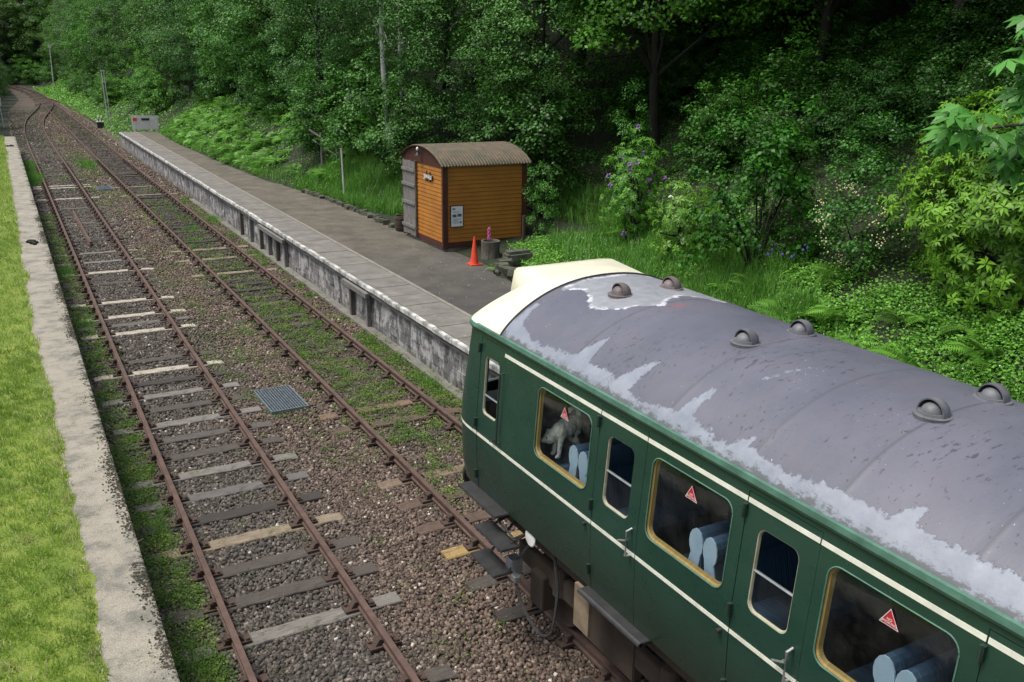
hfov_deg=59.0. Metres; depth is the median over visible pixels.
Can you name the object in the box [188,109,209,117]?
fern
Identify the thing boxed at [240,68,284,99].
shrub
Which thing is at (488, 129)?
shrub
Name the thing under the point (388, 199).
tall grass
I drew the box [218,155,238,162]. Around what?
fern
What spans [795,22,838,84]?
shrub
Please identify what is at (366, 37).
tree
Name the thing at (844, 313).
fern
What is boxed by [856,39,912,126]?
shrub
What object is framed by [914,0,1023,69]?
shrub
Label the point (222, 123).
fern
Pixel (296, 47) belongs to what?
shrub
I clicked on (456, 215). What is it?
poster
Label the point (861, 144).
shrub
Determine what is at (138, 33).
tree
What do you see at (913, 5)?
shrub
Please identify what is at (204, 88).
shrub
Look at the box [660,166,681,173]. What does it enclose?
fern
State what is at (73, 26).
tree
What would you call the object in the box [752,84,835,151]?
shrub
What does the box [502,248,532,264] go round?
boulder
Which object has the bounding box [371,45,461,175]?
shrub
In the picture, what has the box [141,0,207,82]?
tree
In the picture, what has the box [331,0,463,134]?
birch tree
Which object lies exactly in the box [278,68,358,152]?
shrub
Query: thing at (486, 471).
door
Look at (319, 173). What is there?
fern
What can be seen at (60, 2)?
tree
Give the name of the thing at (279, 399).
drain grate
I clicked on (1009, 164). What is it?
horse chestnut tree
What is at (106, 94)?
double pole
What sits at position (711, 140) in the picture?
shrub
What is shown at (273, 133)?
fern
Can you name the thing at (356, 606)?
railway track
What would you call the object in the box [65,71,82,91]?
shrub
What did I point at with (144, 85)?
shrub
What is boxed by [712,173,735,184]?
fern
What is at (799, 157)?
fern
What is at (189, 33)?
tree
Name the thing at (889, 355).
fern
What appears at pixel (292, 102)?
shrub
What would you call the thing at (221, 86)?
shrub
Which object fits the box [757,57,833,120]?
shrub
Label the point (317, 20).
tree
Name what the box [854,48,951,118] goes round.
shrub
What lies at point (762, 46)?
shrub
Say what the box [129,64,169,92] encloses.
shrub
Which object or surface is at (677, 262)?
fern
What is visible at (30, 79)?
shrub
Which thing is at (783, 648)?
door
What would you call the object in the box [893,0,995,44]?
shrub
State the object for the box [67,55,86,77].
shrub
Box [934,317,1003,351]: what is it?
fern
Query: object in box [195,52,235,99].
shrub
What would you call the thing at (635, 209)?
rhododendron
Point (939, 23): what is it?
shrub
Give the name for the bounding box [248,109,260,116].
fern
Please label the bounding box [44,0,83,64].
tree
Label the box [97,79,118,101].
shrub
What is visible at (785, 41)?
shrub
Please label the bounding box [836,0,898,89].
shrub
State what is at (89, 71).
shrub
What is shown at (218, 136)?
fern
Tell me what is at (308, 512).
twig litter
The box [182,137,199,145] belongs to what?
fern
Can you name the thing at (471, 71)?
tree
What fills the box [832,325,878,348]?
fern
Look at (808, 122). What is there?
shrub
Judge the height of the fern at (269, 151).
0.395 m
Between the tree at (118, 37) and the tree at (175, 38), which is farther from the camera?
the tree at (118, 37)
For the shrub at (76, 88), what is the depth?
132.67 m
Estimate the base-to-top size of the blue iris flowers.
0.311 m
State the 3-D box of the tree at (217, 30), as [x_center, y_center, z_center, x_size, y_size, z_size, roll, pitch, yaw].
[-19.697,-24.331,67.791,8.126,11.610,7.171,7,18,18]
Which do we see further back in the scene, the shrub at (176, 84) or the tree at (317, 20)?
the shrub at (176, 84)
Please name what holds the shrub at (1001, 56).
on the ground at (596, 140)
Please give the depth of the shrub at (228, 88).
60.83 m
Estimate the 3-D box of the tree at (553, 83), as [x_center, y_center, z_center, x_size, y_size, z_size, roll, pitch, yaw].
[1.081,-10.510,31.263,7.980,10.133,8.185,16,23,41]
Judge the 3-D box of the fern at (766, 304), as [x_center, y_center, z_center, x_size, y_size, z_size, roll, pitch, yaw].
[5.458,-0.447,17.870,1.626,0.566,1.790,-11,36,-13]
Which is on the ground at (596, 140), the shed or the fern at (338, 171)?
the fern at (338, 171)
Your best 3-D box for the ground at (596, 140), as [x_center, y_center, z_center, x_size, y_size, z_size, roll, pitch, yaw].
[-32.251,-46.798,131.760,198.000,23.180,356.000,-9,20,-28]
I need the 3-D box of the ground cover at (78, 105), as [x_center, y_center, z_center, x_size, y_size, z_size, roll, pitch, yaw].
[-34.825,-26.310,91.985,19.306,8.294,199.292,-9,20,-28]
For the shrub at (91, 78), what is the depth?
126.71 m
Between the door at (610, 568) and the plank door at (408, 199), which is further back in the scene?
the plank door at (408, 199)
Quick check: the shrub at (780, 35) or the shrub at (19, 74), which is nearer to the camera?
the shrub at (780, 35)
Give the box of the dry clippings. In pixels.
[56,391,173,680]
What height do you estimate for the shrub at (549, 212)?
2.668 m
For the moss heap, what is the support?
on the platform at (62, 360)
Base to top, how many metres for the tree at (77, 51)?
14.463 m
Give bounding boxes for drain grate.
[95,185,112,190]
[253,385,308,414]
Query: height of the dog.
0.511 m
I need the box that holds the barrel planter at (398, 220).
[394,214,402,231]
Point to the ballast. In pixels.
(512, 653)
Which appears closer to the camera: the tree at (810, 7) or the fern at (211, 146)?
the tree at (810, 7)
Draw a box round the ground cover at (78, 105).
[32,13,1023,401]
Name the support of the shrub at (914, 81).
on the ground at (596, 140)
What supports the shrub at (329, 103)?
on the ground at (596, 140)
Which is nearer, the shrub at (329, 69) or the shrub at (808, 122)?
the shrub at (808, 122)
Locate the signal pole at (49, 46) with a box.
[48,45,55,86]
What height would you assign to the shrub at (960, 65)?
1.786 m
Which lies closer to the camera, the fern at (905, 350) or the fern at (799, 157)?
the fern at (905, 350)
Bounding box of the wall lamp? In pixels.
[415,147,420,155]
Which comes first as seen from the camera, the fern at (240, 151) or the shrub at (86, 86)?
the fern at (240, 151)
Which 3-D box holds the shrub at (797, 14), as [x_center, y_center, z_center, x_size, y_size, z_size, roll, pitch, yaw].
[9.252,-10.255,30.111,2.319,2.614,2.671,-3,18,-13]
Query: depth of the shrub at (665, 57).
31.48 m
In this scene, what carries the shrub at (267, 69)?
on the ground at (596, 140)
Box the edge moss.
[29,195,175,678]
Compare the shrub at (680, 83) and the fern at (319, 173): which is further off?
the fern at (319, 173)
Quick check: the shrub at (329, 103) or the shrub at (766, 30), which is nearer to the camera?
the shrub at (766, 30)
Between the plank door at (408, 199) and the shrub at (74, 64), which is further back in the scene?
the shrub at (74, 64)
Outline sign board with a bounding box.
[131,115,158,131]
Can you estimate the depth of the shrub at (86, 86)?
122.14 m
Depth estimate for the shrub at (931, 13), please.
23.95 m
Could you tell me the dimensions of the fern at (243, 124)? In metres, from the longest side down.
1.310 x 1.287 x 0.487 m
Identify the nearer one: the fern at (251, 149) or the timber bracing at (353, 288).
the timber bracing at (353, 288)
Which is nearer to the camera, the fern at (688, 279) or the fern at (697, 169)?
the fern at (688, 279)
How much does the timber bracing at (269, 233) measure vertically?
1.081 m
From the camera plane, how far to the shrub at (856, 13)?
27.35 m
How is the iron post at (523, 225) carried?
on the ground at (596, 140)
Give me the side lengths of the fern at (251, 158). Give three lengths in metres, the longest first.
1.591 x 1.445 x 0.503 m
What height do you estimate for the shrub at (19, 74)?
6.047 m
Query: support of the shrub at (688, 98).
on the ground at (596, 140)
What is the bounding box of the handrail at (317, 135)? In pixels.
[309,129,342,164]
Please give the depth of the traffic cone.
24.47 m
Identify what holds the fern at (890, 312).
on the ground at (596, 140)
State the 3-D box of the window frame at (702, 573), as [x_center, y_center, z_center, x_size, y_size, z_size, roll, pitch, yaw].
[1.413,1.429,7.227,0.115,0.751,0.980,-9,20,-28]
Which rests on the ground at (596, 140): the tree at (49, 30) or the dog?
the tree at (49, 30)
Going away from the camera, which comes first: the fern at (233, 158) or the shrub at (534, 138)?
the shrub at (534, 138)
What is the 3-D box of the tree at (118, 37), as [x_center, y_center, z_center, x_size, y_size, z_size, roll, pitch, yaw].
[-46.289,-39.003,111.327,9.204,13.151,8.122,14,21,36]
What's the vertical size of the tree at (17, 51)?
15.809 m
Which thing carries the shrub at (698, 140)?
on the ground at (596, 140)
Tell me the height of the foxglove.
0.532 m
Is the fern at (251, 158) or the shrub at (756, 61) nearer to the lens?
the shrub at (756, 61)
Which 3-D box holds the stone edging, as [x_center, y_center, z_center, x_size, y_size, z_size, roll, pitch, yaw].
[-6.136,-4.980,33.568,0.516,0.215,9.276,-9,20,-29]
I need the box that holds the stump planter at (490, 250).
[481,239,499,259]
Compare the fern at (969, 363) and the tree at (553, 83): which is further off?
the tree at (553, 83)
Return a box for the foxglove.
[487,227,490,241]
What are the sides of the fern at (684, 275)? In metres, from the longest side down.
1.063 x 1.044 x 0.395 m
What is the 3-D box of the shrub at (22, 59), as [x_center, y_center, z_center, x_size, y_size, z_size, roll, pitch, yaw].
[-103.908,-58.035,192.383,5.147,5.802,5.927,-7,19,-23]
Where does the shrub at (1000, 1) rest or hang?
on the ground at (596, 140)
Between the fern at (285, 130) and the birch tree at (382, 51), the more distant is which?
the fern at (285, 130)
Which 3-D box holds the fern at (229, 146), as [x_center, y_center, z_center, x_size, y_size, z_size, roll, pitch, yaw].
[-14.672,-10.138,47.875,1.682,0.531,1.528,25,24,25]
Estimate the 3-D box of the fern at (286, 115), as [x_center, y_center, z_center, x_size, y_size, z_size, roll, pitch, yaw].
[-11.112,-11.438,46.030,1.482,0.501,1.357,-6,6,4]
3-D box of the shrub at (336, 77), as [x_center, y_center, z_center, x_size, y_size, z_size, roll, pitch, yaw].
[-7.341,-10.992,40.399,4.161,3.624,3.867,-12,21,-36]
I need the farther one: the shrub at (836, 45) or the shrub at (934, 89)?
the shrub at (836, 45)
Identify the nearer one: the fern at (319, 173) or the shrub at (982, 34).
the shrub at (982, 34)
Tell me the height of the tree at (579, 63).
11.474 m
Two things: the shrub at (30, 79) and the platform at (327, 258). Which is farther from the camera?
the shrub at (30, 79)
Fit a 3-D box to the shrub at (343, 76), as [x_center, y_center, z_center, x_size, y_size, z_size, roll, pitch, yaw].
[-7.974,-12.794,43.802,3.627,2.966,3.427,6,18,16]
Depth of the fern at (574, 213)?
28.89 m
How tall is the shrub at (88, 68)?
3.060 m
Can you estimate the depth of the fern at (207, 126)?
54.78 m
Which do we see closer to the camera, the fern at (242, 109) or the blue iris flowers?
the blue iris flowers
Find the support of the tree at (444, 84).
on the ground at (596, 140)
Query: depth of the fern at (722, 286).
19.49 m
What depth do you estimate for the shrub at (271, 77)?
50.02 m
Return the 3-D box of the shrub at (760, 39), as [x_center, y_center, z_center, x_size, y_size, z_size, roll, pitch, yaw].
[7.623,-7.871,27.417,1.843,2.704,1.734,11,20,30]
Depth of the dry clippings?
9.90 m
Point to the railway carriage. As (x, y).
(723, 491)
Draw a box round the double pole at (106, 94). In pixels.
[100,70,110,122]
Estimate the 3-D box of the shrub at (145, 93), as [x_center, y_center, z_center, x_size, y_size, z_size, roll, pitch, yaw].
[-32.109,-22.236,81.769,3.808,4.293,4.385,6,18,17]
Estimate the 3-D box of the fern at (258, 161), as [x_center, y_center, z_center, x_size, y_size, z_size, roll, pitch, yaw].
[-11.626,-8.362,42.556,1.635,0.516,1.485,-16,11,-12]
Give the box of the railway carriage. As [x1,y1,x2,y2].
[458,258,1023,681]
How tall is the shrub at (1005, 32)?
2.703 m
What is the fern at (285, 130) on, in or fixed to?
on the ground at (596, 140)
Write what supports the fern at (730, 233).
on the ground at (596, 140)
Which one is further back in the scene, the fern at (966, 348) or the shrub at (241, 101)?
the shrub at (241, 101)
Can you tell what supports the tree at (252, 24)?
on the ground at (596, 140)
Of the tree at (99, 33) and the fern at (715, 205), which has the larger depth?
the tree at (99, 33)
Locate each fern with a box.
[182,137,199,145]
[185,130,202,137]
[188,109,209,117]
[196,138,213,147]
[198,124,212,128]
[205,143,223,151]
[207,150,223,157]
[214,134,223,140]
[215,119,229,124]
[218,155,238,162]
[221,133,239,141]
[221,155,241,161]
[222,143,237,153]
[228,113,240,116]
[229,116,244,121]
[231,155,247,166]
[234,129,256,135]
[235,103,251,114]
[236,150,253,155]
[239,121,249,126]
[244,152,261,165]
[246,146,261,152]
[246,165,263,172]
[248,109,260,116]
[248,139,265,148]
[248,159,265,166]
[251,131,264,137]
[256,147,276,155]
[261,155,279,164]
[263,155,289,166]
[266,131,280,135]
[272,146,292,157]
[273,136,285,140]
[279,127,292,133]
[281,113,294,119]
[281,133,296,141]
[282,164,303,173]
[312,169,333,178]
[334,168,355,175]
[338,149,360,161]
[566,207,585,217]
[653,253,671,266]
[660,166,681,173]
[662,270,689,282]
[665,268,699,284]
[667,253,697,268]
[685,165,712,172]
[701,198,733,208]
[707,278,740,295]
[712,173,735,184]
[725,232,742,239]
[728,272,771,289]
[749,291,817,332]
[780,268,811,282]
[788,152,807,163]
[788,309,841,331]
[806,297,858,325]
[809,263,860,284]
[823,310,868,321]
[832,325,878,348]
[866,342,930,370]
[874,307,921,324]
[880,344,909,359]
[897,311,953,327]
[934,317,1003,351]
[935,352,987,374]
[936,335,1008,377]
[957,337,1014,365]
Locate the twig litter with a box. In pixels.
[95,315,590,681]
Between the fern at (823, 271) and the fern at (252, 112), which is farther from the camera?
the fern at (252, 112)
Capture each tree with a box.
[0,0,37,64]
[0,0,67,48]
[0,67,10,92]
[4,0,54,67]
[5,0,68,22]
[26,12,64,67]
[34,0,74,38]
[40,0,84,69]
[42,10,63,64]
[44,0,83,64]
[54,0,85,64]
[54,0,95,60]
[56,2,104,68]
[59,0,129,69]
[61,0,124,73]
[71,0,135,66]
[78,0,145,79]
[96,0,153,77]
[106,0,148,58]
[109,0,174,77]
[123,0,200,96]
[129,0,179,78]
[132,0,248,108]
[140,0,192,74]
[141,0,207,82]
[146,0,233,72]
[160,0,250,73]
[173,0,300,100]
[180,4,274,56]
[183,0,269,46]
[189,0,359,103]
[190,1,270,64]
[205,0,323,52]
[228,0,392,100]
[254,0,368,60]
[256,0,397,118]
[308,0,458,158]
[325,0,467,76]
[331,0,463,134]
[361,0,513,91]
[374,0,580,142]
[444,0,678,168]
[513,0,860,150]
[523,0,586,81]
[764,0,881,22]
[810,0,843,93]
[920,15,1023,193]
[943,0,966,69]
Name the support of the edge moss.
on the platform at (62, 360)
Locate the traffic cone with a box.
[467,237,482,265]
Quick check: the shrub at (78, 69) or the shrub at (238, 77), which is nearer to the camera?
the shrub at (238, 77)
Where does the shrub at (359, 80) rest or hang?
on the ground at (596, 140)
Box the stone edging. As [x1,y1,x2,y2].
[301,189,394,227]
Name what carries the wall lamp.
attached to the shed
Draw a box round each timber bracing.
[239,210,288,266]
[341,278,371,326]
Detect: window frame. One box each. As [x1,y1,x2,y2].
[534,387,591,488]
[645,458,732,587]
[813,566,959,681]
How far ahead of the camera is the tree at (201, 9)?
55.39 m
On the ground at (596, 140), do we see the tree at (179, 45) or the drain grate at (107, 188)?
the tree at (179, 45)
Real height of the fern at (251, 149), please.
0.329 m
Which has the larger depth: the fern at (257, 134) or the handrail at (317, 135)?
the fern at (257, 134)
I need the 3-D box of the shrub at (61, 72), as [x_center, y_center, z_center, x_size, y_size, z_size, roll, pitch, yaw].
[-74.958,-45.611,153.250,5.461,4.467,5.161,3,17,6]
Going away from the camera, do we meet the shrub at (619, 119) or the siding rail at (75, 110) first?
the shrub at (619, 119)
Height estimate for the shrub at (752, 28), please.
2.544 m
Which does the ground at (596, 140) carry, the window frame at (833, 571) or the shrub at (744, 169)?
the shrub at (744, 169)
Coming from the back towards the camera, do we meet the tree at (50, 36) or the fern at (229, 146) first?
the tree at (50, 36)
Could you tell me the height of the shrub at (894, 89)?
2.474 m
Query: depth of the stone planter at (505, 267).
23.32 m
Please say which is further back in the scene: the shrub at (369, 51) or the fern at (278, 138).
the fern at (278, 138)
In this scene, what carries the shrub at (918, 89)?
on the ground at (596, 140)
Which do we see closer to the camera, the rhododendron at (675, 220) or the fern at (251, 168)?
the rhododendron at (675, 220)
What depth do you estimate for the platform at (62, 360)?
11.72 m
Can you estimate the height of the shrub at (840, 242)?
3.557 m
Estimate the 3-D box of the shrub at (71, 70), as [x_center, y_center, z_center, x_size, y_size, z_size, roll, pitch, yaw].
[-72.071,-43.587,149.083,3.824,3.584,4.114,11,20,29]
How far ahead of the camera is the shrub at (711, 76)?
28.40 m
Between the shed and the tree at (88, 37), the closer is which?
the shed
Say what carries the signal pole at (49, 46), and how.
on the ground at (596, 140)
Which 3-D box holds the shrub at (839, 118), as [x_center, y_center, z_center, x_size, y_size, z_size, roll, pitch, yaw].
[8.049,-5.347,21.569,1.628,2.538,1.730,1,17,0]
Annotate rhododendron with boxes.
[600,124,669,243]
[646,176,724,266]
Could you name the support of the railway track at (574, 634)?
on the trackbed
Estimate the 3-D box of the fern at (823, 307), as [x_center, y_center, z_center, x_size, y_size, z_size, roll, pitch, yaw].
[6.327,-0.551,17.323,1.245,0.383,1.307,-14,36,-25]
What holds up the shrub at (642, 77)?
on the ground at (596, 140)
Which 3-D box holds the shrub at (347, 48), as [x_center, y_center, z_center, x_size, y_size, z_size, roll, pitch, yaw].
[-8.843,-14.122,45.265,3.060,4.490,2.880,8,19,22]
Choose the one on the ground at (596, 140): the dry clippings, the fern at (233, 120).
the fern at (233, 120)
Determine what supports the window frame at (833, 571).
in the railway carriage
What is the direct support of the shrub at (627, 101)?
on the ground at (596, 140)
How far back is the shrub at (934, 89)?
19.13 m
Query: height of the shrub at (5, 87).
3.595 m
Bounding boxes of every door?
[400,158,414,235]
[473,336,504,504]
[581,406,649,625]
[715,491,823,681]
[976,629,1023,681]
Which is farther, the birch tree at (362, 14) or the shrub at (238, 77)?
the shrub at (238, 77)
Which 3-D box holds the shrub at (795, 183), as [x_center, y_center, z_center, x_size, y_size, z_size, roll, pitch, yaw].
[5.380,-3.320,19.681,3.486,4.266,3.028,-4,18,-15]
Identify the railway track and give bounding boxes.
[2,84,664,681]
[18,102,456,681]
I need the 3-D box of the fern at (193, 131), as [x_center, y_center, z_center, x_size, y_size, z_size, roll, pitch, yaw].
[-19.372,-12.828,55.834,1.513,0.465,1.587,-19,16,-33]
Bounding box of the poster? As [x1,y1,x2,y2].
[450,205,462,227]
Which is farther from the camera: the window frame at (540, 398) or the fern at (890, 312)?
the fern at (890, 312)
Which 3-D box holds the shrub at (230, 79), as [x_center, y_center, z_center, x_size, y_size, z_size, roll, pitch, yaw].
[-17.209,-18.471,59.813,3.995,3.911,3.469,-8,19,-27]
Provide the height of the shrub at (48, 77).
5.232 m
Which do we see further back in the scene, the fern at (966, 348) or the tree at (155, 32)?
the tree at (155, 32)
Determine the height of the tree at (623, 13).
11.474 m
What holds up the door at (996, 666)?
in the railway carriage
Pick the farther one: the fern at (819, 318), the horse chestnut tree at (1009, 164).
the fern at (819, 318)
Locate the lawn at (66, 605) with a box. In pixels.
[0,141,108,681]
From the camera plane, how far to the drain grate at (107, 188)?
44.87 m
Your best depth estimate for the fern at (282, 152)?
41.79 m
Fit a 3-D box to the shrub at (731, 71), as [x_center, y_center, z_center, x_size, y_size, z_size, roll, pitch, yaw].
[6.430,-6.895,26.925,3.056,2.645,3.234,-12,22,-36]
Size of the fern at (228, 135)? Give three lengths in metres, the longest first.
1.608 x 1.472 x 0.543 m
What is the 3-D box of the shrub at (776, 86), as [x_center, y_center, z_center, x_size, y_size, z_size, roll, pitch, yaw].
[7.569,-6.561,23.921,2.856,3.220,3.289,-7,19,-24]
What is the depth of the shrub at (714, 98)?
25.44 m
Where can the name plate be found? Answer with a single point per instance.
(429, 177)
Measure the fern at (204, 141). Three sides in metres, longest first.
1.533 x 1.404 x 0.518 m
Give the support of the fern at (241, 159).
on the ground at (596, 140)
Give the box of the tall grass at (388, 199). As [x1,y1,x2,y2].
[156,119,1023,401]
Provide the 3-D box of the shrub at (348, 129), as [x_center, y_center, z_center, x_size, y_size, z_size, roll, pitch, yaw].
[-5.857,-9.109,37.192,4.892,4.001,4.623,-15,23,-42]
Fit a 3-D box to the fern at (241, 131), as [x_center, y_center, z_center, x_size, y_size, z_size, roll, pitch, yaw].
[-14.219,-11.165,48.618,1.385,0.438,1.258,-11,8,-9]
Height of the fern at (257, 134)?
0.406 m
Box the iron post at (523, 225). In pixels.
[522,215,525,245]
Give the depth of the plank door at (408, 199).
27.81 m
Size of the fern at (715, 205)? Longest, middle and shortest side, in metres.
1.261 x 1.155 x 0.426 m
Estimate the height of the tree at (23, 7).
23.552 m
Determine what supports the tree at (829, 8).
on the ground at (596, 140)
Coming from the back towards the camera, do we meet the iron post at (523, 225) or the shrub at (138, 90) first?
the shrub at (138, 90)
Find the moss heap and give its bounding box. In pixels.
[26,239,38,244]
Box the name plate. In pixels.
[424,170,432,182]
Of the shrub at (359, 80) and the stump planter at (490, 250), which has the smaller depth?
the stump planter at (490, 250)
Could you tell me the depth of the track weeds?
17.34 m
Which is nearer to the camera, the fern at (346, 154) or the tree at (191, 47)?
the fern at (346, 154)
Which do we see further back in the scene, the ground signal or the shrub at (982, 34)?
the ground signal
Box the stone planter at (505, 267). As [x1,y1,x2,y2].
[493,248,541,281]
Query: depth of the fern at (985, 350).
14.49 m
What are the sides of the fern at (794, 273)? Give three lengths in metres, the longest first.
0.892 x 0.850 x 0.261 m
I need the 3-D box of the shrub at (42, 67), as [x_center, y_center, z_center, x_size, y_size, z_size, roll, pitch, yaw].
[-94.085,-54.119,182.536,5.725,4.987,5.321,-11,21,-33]
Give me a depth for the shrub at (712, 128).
25.67 m
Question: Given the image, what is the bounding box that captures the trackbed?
[5,86,685,681]
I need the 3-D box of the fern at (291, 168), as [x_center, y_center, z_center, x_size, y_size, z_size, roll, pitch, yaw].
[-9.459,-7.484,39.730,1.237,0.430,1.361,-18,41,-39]
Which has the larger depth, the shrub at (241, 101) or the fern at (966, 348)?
the shrub at (241, 101)
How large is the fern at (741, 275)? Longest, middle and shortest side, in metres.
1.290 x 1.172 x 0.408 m
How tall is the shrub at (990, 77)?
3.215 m
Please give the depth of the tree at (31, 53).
193.31 m
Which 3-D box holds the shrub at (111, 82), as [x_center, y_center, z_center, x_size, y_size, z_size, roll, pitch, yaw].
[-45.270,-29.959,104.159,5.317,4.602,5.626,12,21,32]
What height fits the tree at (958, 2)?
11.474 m
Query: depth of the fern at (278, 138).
43.74 m
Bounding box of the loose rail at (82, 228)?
[72,210,91,245]
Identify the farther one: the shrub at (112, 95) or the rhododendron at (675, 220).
the shrub at (112, 95)
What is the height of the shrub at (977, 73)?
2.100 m
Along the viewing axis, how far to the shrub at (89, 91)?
109.48 m
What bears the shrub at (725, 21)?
on the ground at (596, 140)
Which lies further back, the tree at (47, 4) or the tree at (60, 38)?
the tree at (47, 4)
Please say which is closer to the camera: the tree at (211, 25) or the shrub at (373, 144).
the shrub at (373, 144)
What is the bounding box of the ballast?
[6,111,685,681]
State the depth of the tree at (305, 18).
46.97 m
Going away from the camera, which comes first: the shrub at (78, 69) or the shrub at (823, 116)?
the shrub at (823, 116)
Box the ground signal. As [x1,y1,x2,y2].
[96,116,103,127]
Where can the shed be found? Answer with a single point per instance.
(483, 183)
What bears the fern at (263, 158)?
on the ground at (596, 140)
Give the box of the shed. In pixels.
[398,141,531,251]
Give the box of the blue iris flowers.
[758,242,808,258]
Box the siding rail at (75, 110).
[49,98,96,123]
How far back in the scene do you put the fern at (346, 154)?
37.79 m
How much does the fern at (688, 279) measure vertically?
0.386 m
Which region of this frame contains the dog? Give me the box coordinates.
[540,406,582,458]
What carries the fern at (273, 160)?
on the ground at (596, 140)
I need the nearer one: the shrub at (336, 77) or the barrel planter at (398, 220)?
the barrel planter at (398, 220)
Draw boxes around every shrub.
[0,82,12,94]
[4,58,25,84]
[11,54,35,79]
[20,59,45,84]
[31,60,58,82]
[36,58,61,82]
[55,61,69,76]
[57,60,72,80]
[60,65,72,84]
[63,73,88,93]
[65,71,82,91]
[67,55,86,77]
[69,56,88,77]
[76,62,89,80]
[79,60,102,83]
[79,62,95,75]
[79,72,93,96]
[85,69,97,88]
[87,79,105,101]
[92,71,125,103]
[93,61,134,96]
[94,54,115,78]
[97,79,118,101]
[114,59,160,105]
[121,59,162,89]
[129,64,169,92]
[129,73,147,104]
[132,71,172,114]
[135,64,162,107]
[146,62,188,107]
[191,67,215,102]
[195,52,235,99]
[199,52,231,94]
[209,48,261,94]
[215,70,236,94]
[225,31,267,80]
[226,68,271,108]
[234,34,270,92]
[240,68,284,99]
[244,63,298,114]
[257,41,293,82]
[263,38,315,88]
[264,23,327,81]
[275,65,318,109]
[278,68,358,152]
[298,55,344,109]
[309,37,353,107]
[311,12,369,81]
[312,53,393,123]
[314,69,423,161]
[324,45,380,100]
[328,42,452,167]
[334,46,395,114]
[339,26,396,107]
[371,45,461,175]
[446,79,572,176]
[500,45,602,218]
[522,161,560,240]
[600,77,651,203]
[601,60,673,135]
[620,61,686,117]
[621,40,688,110]
[627,50,698,111]
[659,34,715,118]
[670,80,753,166]
[672,87,837,268]
[680,42,761,106]
[682,96,751,171]
[683,80,767,160]
[683,94,766,169]
[686,63,776,133]
[687,71,790,165]
[695,105,740,153]
[697,0,764,47]
[698,72,743,115]
[717,39,791,108]
[721,25,804,103]
[722,117,782,186]
[725,23,809,84]
[725,30,809,98]
[729,34,786,98]
[733,5,808,56]
[734,58,866,163]
[735,40,799,101]
[746,28,863,135]
[751,0,817,57]
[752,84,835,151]
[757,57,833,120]
[759,28,818,107]
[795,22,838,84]
[797,85,873,151]
[803,14,858,54]
[804,108,937,273]
[807,0,878,58]
[812,62,896,159]
[823,17,860,81]
[825,92,898,182]
[835,15,933,111]
[835,45,958,146]
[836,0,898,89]
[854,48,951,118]
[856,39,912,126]
[871,35,993,122]
[876,86,1023,324]
[877,46,976,126]
[883,0,980,40]
[887,0,992,102]
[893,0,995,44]
[904,39,1020,145]
[907,0,1023,83]
[911,0,979,43]
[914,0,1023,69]
[928,27,999,84]
[933,49,1021,131]
[934,119,1023,207]
[938,31,1023,173]
[954,11,1023,89]
[984,1,1023,86]
[991,0,1023,27]
[991,0,1023,59]
[992,62,1023,115]
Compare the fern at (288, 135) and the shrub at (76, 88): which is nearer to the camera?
the fern at (288, 135)
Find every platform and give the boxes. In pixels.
[4,136,179,681]
[119,132,511,400]
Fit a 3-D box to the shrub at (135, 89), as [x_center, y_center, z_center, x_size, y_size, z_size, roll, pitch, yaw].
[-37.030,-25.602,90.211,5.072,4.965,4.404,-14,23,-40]
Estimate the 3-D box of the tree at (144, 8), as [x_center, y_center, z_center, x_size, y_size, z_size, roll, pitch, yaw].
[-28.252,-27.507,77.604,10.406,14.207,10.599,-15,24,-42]
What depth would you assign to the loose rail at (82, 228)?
33.96 m
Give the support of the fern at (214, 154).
on the ground at (596, 140)
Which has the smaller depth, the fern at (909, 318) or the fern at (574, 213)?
the fern at (909, 318)
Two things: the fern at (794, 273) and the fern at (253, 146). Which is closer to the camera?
the fern at (794, 273)
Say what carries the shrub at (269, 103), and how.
on the ground at (596, 140)
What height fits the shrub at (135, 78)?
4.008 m
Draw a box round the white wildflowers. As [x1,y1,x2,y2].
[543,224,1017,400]
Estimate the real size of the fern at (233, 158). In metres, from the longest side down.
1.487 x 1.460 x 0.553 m
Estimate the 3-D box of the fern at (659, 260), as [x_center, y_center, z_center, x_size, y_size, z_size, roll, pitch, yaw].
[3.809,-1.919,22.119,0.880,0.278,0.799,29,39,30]
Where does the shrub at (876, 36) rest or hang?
on the ground at (596, 140)
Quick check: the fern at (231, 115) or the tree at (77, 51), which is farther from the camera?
the tree at (77, 51)
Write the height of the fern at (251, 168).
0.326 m
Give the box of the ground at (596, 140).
[0,0,1023,398]
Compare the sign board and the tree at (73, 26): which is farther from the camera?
the tree at (73, 26)
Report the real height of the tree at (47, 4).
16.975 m
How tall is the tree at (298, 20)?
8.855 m
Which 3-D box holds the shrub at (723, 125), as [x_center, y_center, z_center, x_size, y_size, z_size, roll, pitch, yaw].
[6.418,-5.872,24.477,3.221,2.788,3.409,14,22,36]
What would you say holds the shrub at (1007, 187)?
on the ground at (596, 140)
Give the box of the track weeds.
[8,108,575,681]
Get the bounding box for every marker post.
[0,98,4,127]
[340,148,344,193]
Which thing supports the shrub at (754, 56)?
on the ground at (596, 140)
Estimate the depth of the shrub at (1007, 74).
18.05 m
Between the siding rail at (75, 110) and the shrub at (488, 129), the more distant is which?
the siding rail at (75, 110)

